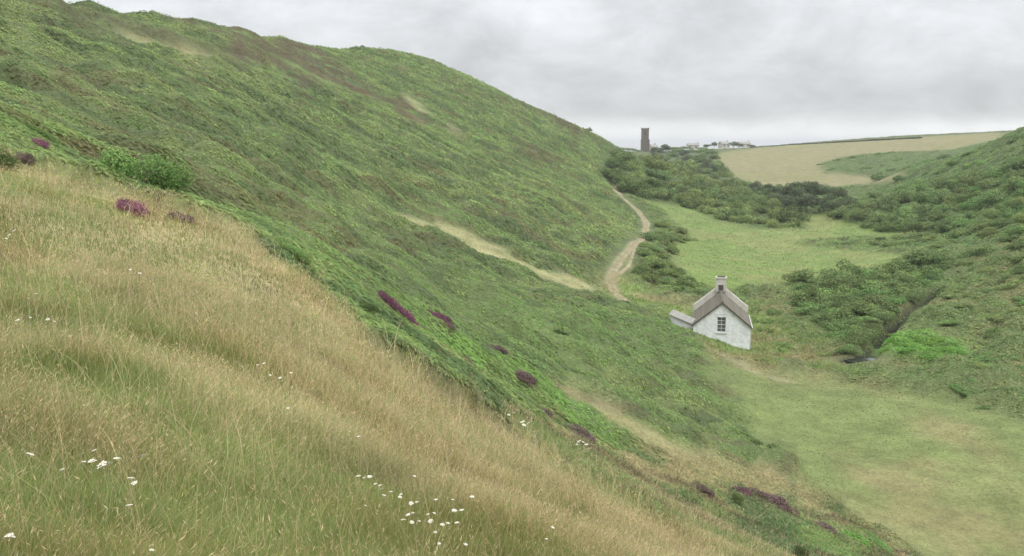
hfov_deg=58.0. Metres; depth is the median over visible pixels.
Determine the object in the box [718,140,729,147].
house
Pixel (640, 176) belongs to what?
thorn bush
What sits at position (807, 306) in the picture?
willow bush
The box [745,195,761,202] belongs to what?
thorn bush
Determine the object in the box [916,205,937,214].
bush
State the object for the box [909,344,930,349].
reed clump
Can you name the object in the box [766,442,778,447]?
bush
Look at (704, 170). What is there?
thorn bush
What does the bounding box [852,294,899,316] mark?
willow bush
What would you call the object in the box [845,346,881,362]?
stream
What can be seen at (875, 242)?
bush
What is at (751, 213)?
thorn bush
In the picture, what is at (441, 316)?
heather clump
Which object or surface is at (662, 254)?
thorn bush
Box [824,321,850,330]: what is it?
willow bush
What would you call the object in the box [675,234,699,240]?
thorn bush
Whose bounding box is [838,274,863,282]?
willow bush
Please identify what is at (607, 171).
thorn bush
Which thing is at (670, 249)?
thorn bush
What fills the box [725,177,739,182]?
thorn bush
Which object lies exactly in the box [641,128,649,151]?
church tower
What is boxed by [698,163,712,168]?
tree
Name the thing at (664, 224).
thorn bush
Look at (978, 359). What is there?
bramble
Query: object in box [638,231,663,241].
thorn bush
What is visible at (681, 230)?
thorn bush
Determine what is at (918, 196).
bush
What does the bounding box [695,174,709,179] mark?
thorn bush
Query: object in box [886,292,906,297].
willow bush
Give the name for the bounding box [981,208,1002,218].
bush
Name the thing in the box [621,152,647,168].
thorn bush
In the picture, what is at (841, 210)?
bush
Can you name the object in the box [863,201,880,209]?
bush
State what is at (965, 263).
bush
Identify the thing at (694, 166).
thorn bush
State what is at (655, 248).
thorn bush
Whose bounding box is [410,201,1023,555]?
turf grass
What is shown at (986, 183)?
bush
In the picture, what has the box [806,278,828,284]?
willow bush
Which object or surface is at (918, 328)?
bramble
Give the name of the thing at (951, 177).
bush
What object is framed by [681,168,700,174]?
thorn bush
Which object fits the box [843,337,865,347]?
willow bush
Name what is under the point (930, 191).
bush
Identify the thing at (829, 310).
willow bush
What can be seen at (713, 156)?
bush
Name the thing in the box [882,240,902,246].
bush
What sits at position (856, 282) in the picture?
willow bush
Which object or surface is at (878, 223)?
bush
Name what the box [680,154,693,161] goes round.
tree
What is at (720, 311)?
cottage
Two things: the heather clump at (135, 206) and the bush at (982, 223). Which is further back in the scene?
the bush at (982, 223)
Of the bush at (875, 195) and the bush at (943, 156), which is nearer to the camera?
the bush at (875, 195)
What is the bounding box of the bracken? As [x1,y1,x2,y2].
[0,0,1023,555]
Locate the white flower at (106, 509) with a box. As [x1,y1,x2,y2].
[105,462,112,533]
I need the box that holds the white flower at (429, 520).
[428,519,451,555]
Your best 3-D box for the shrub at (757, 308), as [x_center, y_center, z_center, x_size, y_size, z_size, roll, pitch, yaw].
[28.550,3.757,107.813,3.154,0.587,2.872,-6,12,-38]
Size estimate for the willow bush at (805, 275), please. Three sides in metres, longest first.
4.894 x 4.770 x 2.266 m
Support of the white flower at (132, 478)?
on the hillside
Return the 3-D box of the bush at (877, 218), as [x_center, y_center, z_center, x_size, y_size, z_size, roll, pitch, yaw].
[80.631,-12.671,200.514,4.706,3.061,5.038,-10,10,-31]
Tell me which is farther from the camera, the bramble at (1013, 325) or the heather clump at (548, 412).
the bramble at (1013, 325)
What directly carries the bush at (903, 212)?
on the hillside
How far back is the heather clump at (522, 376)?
32.97 m
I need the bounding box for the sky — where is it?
[64,0,1023,144]
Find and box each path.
[608,183,650,301]
[615,246,636,278]
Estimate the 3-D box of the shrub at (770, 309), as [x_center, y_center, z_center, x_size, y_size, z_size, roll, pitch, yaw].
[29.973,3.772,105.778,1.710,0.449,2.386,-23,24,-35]
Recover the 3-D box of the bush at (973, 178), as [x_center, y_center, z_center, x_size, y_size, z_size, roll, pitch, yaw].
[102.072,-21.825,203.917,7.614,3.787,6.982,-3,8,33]
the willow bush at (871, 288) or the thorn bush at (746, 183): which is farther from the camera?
the thorn bush at (746, 183)
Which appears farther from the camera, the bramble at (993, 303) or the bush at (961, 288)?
the bush at (961, 288)
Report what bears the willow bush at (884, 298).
on the hillside
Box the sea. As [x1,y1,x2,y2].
[614,145,769,150]
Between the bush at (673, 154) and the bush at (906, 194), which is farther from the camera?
the bush at (673, 154)
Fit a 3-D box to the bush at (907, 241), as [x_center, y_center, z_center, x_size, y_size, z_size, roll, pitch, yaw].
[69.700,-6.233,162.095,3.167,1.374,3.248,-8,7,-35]
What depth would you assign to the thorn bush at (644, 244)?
146.20 m
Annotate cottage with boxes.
[692,276,752,349]
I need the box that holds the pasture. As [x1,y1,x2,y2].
[644,198,920,287]
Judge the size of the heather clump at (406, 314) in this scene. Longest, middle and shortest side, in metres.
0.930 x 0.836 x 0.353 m
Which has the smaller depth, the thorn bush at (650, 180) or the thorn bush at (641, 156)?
the thorn bush at (650, 180)
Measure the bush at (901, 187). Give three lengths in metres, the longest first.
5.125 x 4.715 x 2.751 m
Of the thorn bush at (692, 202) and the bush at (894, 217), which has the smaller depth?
the bush at (894, 217)
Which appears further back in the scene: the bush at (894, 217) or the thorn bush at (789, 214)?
the thorn bush at (789, 214)
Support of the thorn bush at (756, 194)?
on the hillside
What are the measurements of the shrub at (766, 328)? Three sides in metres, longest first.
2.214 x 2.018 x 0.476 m
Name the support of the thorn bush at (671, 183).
on the hillside
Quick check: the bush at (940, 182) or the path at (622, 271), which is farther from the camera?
the bush at (940, 182)
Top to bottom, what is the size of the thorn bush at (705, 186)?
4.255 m
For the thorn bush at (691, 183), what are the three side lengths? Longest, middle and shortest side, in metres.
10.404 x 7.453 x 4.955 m
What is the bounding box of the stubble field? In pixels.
[707,132,1004,186]
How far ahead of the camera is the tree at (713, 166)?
401.58 m
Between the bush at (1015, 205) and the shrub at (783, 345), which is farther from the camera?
the bush at (1015, 205)
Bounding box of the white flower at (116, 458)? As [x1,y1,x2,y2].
[113,457,120,504]
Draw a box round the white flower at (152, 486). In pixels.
[138,454,165,523]
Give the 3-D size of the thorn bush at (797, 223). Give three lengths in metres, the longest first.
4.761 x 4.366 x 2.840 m
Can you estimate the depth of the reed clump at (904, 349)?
84.57 m
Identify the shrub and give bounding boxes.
[748,307,761,311]
[751,318,775,323]
[754,357,775,362]
[758,324,776,331]
[766,307,782,314]
[774,341,792,350]
[781,328,802,339]
[808,334,823,338]
[816,351,833,355]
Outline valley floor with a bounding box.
[706,347,1023,555]
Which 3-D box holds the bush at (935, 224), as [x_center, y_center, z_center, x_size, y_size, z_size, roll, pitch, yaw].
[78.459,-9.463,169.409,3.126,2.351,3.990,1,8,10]
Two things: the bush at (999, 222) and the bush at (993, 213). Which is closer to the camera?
the bush at (999, 222)
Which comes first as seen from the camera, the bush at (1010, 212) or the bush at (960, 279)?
the bush at (960, 279)
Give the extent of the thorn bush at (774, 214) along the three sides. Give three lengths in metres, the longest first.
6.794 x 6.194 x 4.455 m
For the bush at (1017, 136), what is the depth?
225.36 m
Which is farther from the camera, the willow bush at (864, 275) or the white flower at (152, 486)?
the willow bush at (864, 275)
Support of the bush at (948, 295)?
on the hillside
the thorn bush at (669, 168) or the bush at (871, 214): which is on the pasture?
the bush at (871, 214)
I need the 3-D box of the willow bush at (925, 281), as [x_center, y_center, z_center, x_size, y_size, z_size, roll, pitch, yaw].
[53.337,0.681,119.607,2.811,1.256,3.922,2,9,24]
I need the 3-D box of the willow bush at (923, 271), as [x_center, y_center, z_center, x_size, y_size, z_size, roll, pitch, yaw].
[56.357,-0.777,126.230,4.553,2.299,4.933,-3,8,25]
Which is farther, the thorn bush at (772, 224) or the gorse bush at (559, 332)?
the thorn bush at (772, 224)
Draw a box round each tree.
[649,147,661,153]
[657,144,670,152]
[678,149,689,155]
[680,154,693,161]
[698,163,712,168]
[707,164,717,170]
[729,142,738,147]
[748,180,762,191]
[757,183,773,193]
[767,183,786,193]
[767,193,782,203]
[775,182,798,196]
[780,194,804,209]
[788,181,814,196]
[794,192,814,211]
[802,181,825,195]
[809,195,831,212]
[815,183,837,198]
[822,200,842,210]
[826,187,847,201]
[838,194,858,205]
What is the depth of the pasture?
165.00 m
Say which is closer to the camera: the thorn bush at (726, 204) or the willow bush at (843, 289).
the willow bush at (843, 289)
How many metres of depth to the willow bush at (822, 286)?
119.81 m
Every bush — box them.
[0,148,21,170]
[358,301,379,314]
[553,329,568,335]
[599,167,621,178]
[605,156,629,170]
[609,172,626,188]
[610,147,634,161]
[615,174,639,190]
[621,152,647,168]
[623,160,644,172]
[627,169,647,182]
[629,180,658,197]
[631,264,658,275]
[635,247,652,254]
[635,259,655,268]
[637,153,655,159]
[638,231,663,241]
[638,251,655,256]
[639,242,655,247]
[641,153,665,169]
[641,255,669,265]
[643,168,661,176]
[643,273,662,285]
[645,177,668,188]
[648,245,664,251]
[649,191,668,198]
[650,183,665,189]
[652,163,678,175]
[653,221,670,226]
[653,230,665,233]
[654,251,671,258]
[654,268,669,275]
[655,169,672,180]
[656,232,676,241]
[656,276,674,284]
[659,187,677,198]
[659,239,676,246]
[660,268,683,276]
[663,180,679,188]
[663,227,677,232]
[664,246,679,254]
[665,151,679,156]
[666,161,687,171]
[668,276,692,286]
[670,184,691,192]
[670,227,687,233]
[671,192,691,201]
[671,267,686,274]
[672,159,685,165]
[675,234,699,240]
[675,284,691,291]
[676,171,692,178]
[677,176,689,185]
[679,188,704,199]
[680,198,700,208]
[681,158,701,171]
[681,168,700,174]
[681,177,702,188]
[684,275,695,280]
[687,281,701,287]
[687,290,703,294]
[691,155,706,163]
[692,174,704,182]
[693,183,715,193]
[694,193,718,207]
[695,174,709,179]
[696,147,709,152]
[696,187,726,199]
[698,167,712,173]
[698,205,718,213]
[700,176,714,186]
[704,148,718,153]
[704,179,725,186]
[705,197,729,208]
[708,153,720,158]
[709,171,719,179]
[710,184,724,192]
[712,207,733,219]
[713,163,728,172]
[717,167,734,176]
[718,202,743,210]
[719,180,730,185]
[719,192,730,199]
[720,208,746,217]
[722,185,753,195]
[724,196,743,204]
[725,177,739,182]
[726,200,750,211]
[728,214,757,223]
[730,178,742,187]
[731,493,744,504]
[732,194,752,202]
[740,180,751,186]
[740,202,760,211]
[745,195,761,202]
[745,210,758,216]
[748,192,766,200]
[750,438,763,445]
[753,217,770,224]
[754,205,770,212]
[757,188,769,195]
[758,200,767,205]
[764,200,784,210]
[764,219,784,227]
[766,198,780,205]
[766,207,787,222]
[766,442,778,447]
[778,203,811,221]
[780,268,816,282]
[783,217,802,227]
[791,283,835,306]
[791,287,833,297]
[791,301,835,314]
[792,283,819,290]
[792,545,809,555]
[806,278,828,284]
[806,307,836,318]
[809,312,839,327]
[813,269,846,280]
[813,281,834,293]
[815,307,855,318]
[817,258,865,277]
[817,300,836,308]
[818,274,852,291]
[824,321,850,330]
[825,212,840,218]
[826,329,848,338]
[827,291,853,302]
[827,301,852,311]
[830,205,854,218]
[831,284,858,296]
[832,306,853,320]
[834,343,852,353]
[837,299,870,315]
[837,323,880,340]
[837,344,862,354]
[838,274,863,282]
[839,316,861,327]
[840,270,868,278]
[842,206,859,220]
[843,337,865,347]
[844,329,876,343]
[845,289,869,297]
[848,203,872,210]
[849,278,870,287]
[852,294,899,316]
[852,327,870,334]
[853,303,887,318]
[853,316,872,323]
[855,207,876,219]
[856,279,881,290]
[859,221,874,228]
[859,269,876,277]
[860,284,899,295]
[860,323,882,331]
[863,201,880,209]
[863,211,885,225]
[864,271,889,279]
[864,293,891,304]
[865,192,883,198]
[867,317,883,324]
[868,240,888,244]
[869,311,895,322]
[870,172,888,180]
[870,195,900,208]
[871,213,887,222]
[871,218,896,231]
[872,236,885,240]
[873,278,912,293]
[875,220,894,231]
[876,262,913,280]
[879,200,901,212]
[881,257,920,272]
[882,214,901,221]
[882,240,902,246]
[882,311,895,317]
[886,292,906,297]
[886,304,901,312]
[888,297,908,304]
[891,185,906,194]
[891,235,906,239]
[892,175,906,180]
[892,204,914,219]
[893,186,921,202]
[893,272,924,280]
[893,274,922,288]
[895,249,935,266]
[896,213,924,231]
[899,201,922,209]
[900,220,920,232]
[900,239,915,244]
[901,291,922,301]
[907,180,928,190]
[907,209,924,217]
[907,249,956,264]
[908,233,925,239]
[908,290,924,297]
[909,192,936,202]
[909,264,940,276]
[910,178,928,183]
[913,209,949,222]
[914,221,931,230]
[914,238,931,242]
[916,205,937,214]
[916,279,933,286]
[917,159,939,163]
[918,272,943,281]
[920,187,936,194]
[921,263,945,273]
[924,234,945,240]
[926,178,954,189]
[926,244,942,248]
[928,204,951,214]
[929,188,951,203]
[931,220,943,230]
[933,168,949,174]
[934,180,965,195]
[934,219,954,232]
[936,154,951,158]
[936,260,959,269]
[937,292,962,298]
[938,239,957,242]
[941,200,956,207]
[943,187,968,201]
[945,174,958,179]
[946,160,961,165]
[946,178,957,184]
[947,216,975,227]
[947,224,979,236]
[948,285,966,292]
[950,204,966,210]
[953,260,976,266]
[955,189,986,203]
[955,245,991,258]
[956,275,975,282]
[957,171,983,185]
[957,183,972,192]
[957,195,987,209]
[957,210,977,218]
[960,151,974,156]
[961,162,977,167]
[961,293,981,299]
[965,185,983,193]
[968,188,1005,208]
[972,156,990,165]
[973,178,1000,189]
[974,287,998,293]
[975,226,1001,236]
[976,218,995,227]
[976,266,992,273]
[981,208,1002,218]
[983,167,1008,178]
[983,187,1001,195]
[985,216,1014,226]
[985,245,998,252]
[985,254,1008,262]
[992,274,1015,285]
[995,179,1010,185]
[995,278,1023,290]
[996,175,1022,193]
[996,201,1009,208]
[997,200,1023,212]
[997,234,1018,243]
[1000,160,1023,170]
[1000,209,1021,217]
[1002,155,1020,163]
[1002,240,1023,250]
[1003,168,1023,179]
[1004,224,1023,235]
[1004,254,1023,262]
[1007,134,1023,141]
[1007,195,1023,203]
[1010,211,1023,222]
[1011,263,1023,275]
[1012,236,1023,243]
[1013,186,1023,196]
[1014,154,1023,165]
[1014,179,1023,188]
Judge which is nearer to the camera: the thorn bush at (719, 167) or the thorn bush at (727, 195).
the thorn bush at (727, 195)
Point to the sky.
(760, 72)
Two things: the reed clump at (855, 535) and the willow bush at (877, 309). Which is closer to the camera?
the reed clump at (855, 535)
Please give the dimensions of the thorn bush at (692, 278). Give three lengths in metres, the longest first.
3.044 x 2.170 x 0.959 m
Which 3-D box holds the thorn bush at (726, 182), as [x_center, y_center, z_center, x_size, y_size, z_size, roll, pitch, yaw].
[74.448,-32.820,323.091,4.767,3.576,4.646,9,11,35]
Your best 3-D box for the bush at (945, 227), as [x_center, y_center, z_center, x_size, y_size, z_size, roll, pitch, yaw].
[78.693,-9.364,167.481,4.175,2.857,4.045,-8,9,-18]
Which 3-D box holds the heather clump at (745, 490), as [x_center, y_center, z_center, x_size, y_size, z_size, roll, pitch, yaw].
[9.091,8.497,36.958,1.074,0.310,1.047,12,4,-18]
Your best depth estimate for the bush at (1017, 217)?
144.87 m
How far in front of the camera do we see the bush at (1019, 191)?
164.13 m
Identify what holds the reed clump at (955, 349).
on the hillside
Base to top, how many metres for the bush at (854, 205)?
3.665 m
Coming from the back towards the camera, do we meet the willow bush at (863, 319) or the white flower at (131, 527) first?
the willow bush at (863, 319)
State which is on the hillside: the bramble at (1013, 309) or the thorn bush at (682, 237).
the bramble at (1013, 309)
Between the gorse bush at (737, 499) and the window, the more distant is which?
the window
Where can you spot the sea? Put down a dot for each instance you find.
(637, 147)
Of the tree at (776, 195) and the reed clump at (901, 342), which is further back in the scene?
the tree at (776, 195)
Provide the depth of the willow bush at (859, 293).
114.47 m
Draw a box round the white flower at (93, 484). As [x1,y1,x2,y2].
[89,459,96,522]
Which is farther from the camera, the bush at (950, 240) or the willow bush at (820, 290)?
the bush at (950, 240)
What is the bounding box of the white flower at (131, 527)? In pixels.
[126,504,133,555]
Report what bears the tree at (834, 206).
on the pasture
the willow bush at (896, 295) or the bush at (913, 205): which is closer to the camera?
the willow bush at (896, 295)
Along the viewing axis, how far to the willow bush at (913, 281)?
118.05 m
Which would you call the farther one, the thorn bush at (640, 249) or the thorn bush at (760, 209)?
the thorn bush at (760, 209)
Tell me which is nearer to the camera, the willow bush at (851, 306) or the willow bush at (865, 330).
the willow bush at (865, 330)
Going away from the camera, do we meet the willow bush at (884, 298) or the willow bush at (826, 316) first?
the willow bush at (826, 316)
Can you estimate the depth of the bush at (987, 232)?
145.41 m
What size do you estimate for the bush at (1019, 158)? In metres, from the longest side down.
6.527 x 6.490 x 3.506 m
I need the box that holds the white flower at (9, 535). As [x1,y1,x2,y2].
[4,533,16,555]
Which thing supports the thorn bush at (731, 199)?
on the hillside
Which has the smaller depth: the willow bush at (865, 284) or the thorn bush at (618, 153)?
the willow bush at (865, 284)
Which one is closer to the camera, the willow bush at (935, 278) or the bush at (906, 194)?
the willow bush at (935, 278)
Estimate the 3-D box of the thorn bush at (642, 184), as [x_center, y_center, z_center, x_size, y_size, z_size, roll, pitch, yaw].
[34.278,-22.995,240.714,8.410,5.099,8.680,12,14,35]
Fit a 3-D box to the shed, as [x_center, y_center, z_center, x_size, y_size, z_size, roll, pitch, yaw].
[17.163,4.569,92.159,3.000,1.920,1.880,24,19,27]
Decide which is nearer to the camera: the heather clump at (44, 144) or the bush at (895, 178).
the heather clump at (44, 144)
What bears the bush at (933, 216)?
on the hillside
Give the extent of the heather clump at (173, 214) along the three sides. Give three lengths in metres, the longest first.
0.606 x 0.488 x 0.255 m
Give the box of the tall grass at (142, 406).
[0,140,827,555]
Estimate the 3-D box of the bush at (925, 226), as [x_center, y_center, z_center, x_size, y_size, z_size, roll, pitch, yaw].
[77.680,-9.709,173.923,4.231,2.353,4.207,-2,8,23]
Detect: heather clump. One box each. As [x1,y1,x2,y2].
[14,152,36,165]
[29,137,49,148]
[114,197,150,216]
[166,211,195,223]
[376,290,399,311]
[395,303,415,323]
[426,309,454,324]
[446,322,456,330]
[486,344,508,353]
[514,369,537,387]
[541,407,554,421]
[569,423,595,443]
[689,482,715,495]
[729,486,752,494]
[747,487,778,502]
[759,491,799,516]
[808,519,838,535]
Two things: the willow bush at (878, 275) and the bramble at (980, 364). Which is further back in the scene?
the willow bush at (878, 275)
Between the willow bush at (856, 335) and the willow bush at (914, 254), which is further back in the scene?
the willow bush at (914, 254)
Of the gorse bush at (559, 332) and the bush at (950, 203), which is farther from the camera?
the bush at (950, 203)
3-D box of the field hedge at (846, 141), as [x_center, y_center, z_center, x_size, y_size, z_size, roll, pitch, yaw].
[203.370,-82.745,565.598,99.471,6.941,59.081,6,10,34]
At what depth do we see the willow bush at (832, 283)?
118.91 m
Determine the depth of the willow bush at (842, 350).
87.56 m
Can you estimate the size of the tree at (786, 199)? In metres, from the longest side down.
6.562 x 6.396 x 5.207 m
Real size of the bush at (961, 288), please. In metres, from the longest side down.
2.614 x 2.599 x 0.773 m
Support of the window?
in the cottage
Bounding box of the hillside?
[0,0,1023,555]
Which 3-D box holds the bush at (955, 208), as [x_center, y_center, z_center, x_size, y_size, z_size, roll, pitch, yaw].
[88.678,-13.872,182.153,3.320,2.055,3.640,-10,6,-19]
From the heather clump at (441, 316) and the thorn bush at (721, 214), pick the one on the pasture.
the thorn bush at (721, 214)
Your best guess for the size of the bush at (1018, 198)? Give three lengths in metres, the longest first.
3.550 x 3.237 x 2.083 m
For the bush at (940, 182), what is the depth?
213.99 m
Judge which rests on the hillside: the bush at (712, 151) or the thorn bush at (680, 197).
the thorn bush at (680, 197)
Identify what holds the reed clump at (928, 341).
on the hillside
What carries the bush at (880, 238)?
on the hillside
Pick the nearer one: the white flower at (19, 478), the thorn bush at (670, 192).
the white flower at (19, 478)
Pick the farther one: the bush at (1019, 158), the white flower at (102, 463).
the bush at (1019, 158)
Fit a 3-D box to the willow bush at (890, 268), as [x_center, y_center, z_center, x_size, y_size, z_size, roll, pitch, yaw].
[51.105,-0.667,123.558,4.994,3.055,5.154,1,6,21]
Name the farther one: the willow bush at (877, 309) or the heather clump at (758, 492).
the willow bush at (877, 309)
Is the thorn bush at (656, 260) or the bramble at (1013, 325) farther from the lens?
the thorn bush at (656, 260)
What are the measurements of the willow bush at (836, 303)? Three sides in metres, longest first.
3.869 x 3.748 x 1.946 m
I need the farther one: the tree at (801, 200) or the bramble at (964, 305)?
the tree at (801, 200)
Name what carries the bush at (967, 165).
on the hillside
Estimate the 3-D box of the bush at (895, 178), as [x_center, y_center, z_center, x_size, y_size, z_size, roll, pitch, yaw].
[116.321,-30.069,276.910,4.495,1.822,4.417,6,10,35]
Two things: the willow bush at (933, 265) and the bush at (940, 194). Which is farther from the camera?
the bush at (940, 194)
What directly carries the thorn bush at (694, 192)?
on the hillside
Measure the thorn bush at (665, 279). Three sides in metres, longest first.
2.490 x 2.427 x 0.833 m
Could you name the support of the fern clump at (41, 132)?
on the hillside
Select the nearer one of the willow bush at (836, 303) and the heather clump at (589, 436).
the heather clump at (589, 436)
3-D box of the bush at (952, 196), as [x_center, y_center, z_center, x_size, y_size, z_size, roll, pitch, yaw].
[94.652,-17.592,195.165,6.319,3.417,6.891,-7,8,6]
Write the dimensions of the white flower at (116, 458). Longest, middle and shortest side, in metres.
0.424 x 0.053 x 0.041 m
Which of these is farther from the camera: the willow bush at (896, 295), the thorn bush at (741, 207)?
the thorn bush at (741, 207)
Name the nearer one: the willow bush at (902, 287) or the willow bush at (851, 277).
the willow bush at (902, 287)
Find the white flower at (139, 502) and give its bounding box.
[131,481,148,536]
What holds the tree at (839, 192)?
on the hillside
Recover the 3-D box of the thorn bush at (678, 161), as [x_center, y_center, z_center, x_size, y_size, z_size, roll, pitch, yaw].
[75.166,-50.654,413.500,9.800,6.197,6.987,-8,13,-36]
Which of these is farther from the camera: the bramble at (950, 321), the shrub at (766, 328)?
the shrub at (766, 328)
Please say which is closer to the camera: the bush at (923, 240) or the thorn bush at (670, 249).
the thorn bush at (670, 249)
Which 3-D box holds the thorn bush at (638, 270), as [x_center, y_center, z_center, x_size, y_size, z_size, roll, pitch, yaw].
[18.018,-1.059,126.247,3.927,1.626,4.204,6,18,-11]
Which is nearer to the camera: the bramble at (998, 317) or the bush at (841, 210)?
the bramble at (998, 317)
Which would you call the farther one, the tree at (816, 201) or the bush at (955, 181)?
the tree at (816, 201)
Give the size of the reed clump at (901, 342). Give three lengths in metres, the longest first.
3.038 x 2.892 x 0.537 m
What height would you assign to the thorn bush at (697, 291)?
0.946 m
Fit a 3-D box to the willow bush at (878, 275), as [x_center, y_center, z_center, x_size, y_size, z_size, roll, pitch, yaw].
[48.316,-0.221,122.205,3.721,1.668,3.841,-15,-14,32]
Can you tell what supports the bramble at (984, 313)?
on the hillside
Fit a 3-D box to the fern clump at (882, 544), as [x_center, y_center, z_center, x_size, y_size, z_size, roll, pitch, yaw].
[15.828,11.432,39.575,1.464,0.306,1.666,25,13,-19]
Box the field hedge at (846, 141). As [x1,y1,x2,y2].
[755,137,922,146]
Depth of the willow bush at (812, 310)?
101.61 m
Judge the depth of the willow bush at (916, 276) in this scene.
124.35 m
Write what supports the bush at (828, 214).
on the pasture
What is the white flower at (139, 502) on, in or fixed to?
on the hillside
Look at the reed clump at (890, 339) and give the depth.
88.08 m
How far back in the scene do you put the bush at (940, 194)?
199.61 m
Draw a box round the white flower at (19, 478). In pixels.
[4,452,33,512]
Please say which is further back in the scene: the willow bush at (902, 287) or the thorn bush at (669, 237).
the thorn bush at (669, 237)
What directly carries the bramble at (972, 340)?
on the hillside
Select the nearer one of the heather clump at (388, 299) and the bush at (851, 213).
the heather clump at (388, 299)
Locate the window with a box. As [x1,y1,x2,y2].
[716,317,726,333]
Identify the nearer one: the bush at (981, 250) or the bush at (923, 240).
the bush at (981, 250)
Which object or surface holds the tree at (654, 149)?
on the hillside
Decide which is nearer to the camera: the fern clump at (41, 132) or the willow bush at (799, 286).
the fern clump at (41, 132)
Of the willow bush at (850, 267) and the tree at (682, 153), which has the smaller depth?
the willow bush at (850, 267)
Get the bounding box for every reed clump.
[839,530,870,547]
[878,346,892,352]
[880,333,895,347]
[886,333,908,338]
[889,339,917,346]
[898,347,920,351]
[904,333,926,342]
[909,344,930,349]
[918,349,942,360]
[920,336,945,345]
[929,346,952,351]
[934,342,958,347]
[946,346,966,354]
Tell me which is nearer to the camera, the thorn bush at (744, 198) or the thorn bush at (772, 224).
the thorn bush at (772, 224)
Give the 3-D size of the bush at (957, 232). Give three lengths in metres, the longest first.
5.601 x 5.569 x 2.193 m
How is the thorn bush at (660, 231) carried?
on the hillside
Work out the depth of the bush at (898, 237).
170.12 m
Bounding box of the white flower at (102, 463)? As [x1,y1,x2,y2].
[97,460,136,525]
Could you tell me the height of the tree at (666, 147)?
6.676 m
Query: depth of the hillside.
77.04 m
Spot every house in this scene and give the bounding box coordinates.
[649,143,657,150]
[686,142,698,148]
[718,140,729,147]
[737,140,750,146]
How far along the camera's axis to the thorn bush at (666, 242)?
162.56 m
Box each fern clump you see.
[14,119,62,144]
[96,147,196,194]
[234,210,271,225]
[271,235,314,264]
[867,533,893,554]
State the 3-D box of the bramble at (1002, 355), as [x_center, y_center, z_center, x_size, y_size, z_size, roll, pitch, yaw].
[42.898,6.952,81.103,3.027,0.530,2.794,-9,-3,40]
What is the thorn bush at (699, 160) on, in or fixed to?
on the hillside
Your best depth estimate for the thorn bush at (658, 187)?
251.83 m
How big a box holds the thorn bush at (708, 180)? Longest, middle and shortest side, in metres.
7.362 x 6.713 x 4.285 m
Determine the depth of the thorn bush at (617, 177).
241.55 m
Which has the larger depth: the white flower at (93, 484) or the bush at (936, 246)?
the bush at (936, 246)
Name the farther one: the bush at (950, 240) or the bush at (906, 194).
the bush at (906, 194)
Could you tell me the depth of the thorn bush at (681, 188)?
257.85 m
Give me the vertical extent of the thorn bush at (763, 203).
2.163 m
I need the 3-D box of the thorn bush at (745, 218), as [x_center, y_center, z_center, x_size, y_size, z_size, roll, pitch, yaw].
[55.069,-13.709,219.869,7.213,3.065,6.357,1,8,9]
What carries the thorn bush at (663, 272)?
on the hillside
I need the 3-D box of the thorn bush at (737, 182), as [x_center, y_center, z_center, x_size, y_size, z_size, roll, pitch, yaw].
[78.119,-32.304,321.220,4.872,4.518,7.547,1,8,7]
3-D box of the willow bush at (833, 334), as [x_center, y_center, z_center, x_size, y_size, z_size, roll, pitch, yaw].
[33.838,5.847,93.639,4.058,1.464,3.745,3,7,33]
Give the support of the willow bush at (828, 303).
on the hillside
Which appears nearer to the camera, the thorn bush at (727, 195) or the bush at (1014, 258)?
the bush at (1014, 258)
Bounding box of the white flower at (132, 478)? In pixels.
[120,477,133,539]
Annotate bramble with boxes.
[913,327,931,330]
[921,304,940,312]
[938,319,962,324]
[947,382,973,396]
[954,303,981,308]
[961,337,989,348]
[968,307,1002,317]
[968,322,986,334]
[971,361,986,369]
[973,351,993,361]
[974,406,993,410]
[980,299,1009,307]
[982,354,1018,360]
[983,327,1002,337]
[985,314,1011,321]
[1005,306,1023,313]
[1009,321,1023,333]
[1011,296,1023,305]
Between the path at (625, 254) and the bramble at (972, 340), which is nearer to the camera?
the bramble at (972, 340)
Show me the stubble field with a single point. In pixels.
(775, 165)
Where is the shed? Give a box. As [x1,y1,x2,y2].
[669,309,694,328]
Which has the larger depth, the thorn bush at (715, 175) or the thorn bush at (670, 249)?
the thorn bush at (715, 175)
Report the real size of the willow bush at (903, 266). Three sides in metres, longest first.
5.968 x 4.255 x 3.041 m
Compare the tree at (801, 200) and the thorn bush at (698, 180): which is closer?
the tree at (801, 200)
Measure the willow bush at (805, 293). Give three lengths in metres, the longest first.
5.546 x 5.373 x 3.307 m
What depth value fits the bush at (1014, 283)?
104.15 m
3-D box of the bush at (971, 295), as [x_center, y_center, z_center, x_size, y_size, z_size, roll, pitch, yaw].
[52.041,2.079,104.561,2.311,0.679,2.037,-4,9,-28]
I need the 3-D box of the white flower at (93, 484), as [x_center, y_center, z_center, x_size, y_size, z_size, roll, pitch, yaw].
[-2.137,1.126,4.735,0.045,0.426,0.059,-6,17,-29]
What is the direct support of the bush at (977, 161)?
on the hillside
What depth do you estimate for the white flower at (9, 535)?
2.89 m
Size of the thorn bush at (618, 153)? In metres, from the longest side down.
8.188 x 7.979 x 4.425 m
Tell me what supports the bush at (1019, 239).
on the hillside
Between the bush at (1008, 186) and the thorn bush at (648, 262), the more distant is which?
the bush at (1008, 186)
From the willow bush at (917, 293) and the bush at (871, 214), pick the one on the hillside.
the willow bush at (917, 293)
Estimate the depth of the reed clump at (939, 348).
84.30 m
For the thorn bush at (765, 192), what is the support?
on the hillside
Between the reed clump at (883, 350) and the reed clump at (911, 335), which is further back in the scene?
the reed clump at (911, 335)
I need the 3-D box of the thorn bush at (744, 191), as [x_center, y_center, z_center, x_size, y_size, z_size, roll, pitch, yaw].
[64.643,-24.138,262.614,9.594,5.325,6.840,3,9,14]
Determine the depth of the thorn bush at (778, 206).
235.60 m
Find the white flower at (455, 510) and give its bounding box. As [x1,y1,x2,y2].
[449,509,457,549]
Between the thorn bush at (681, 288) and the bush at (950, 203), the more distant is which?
the bush at (950, 203)
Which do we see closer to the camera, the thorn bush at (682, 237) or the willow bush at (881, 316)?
the willow bush at (881, 316)

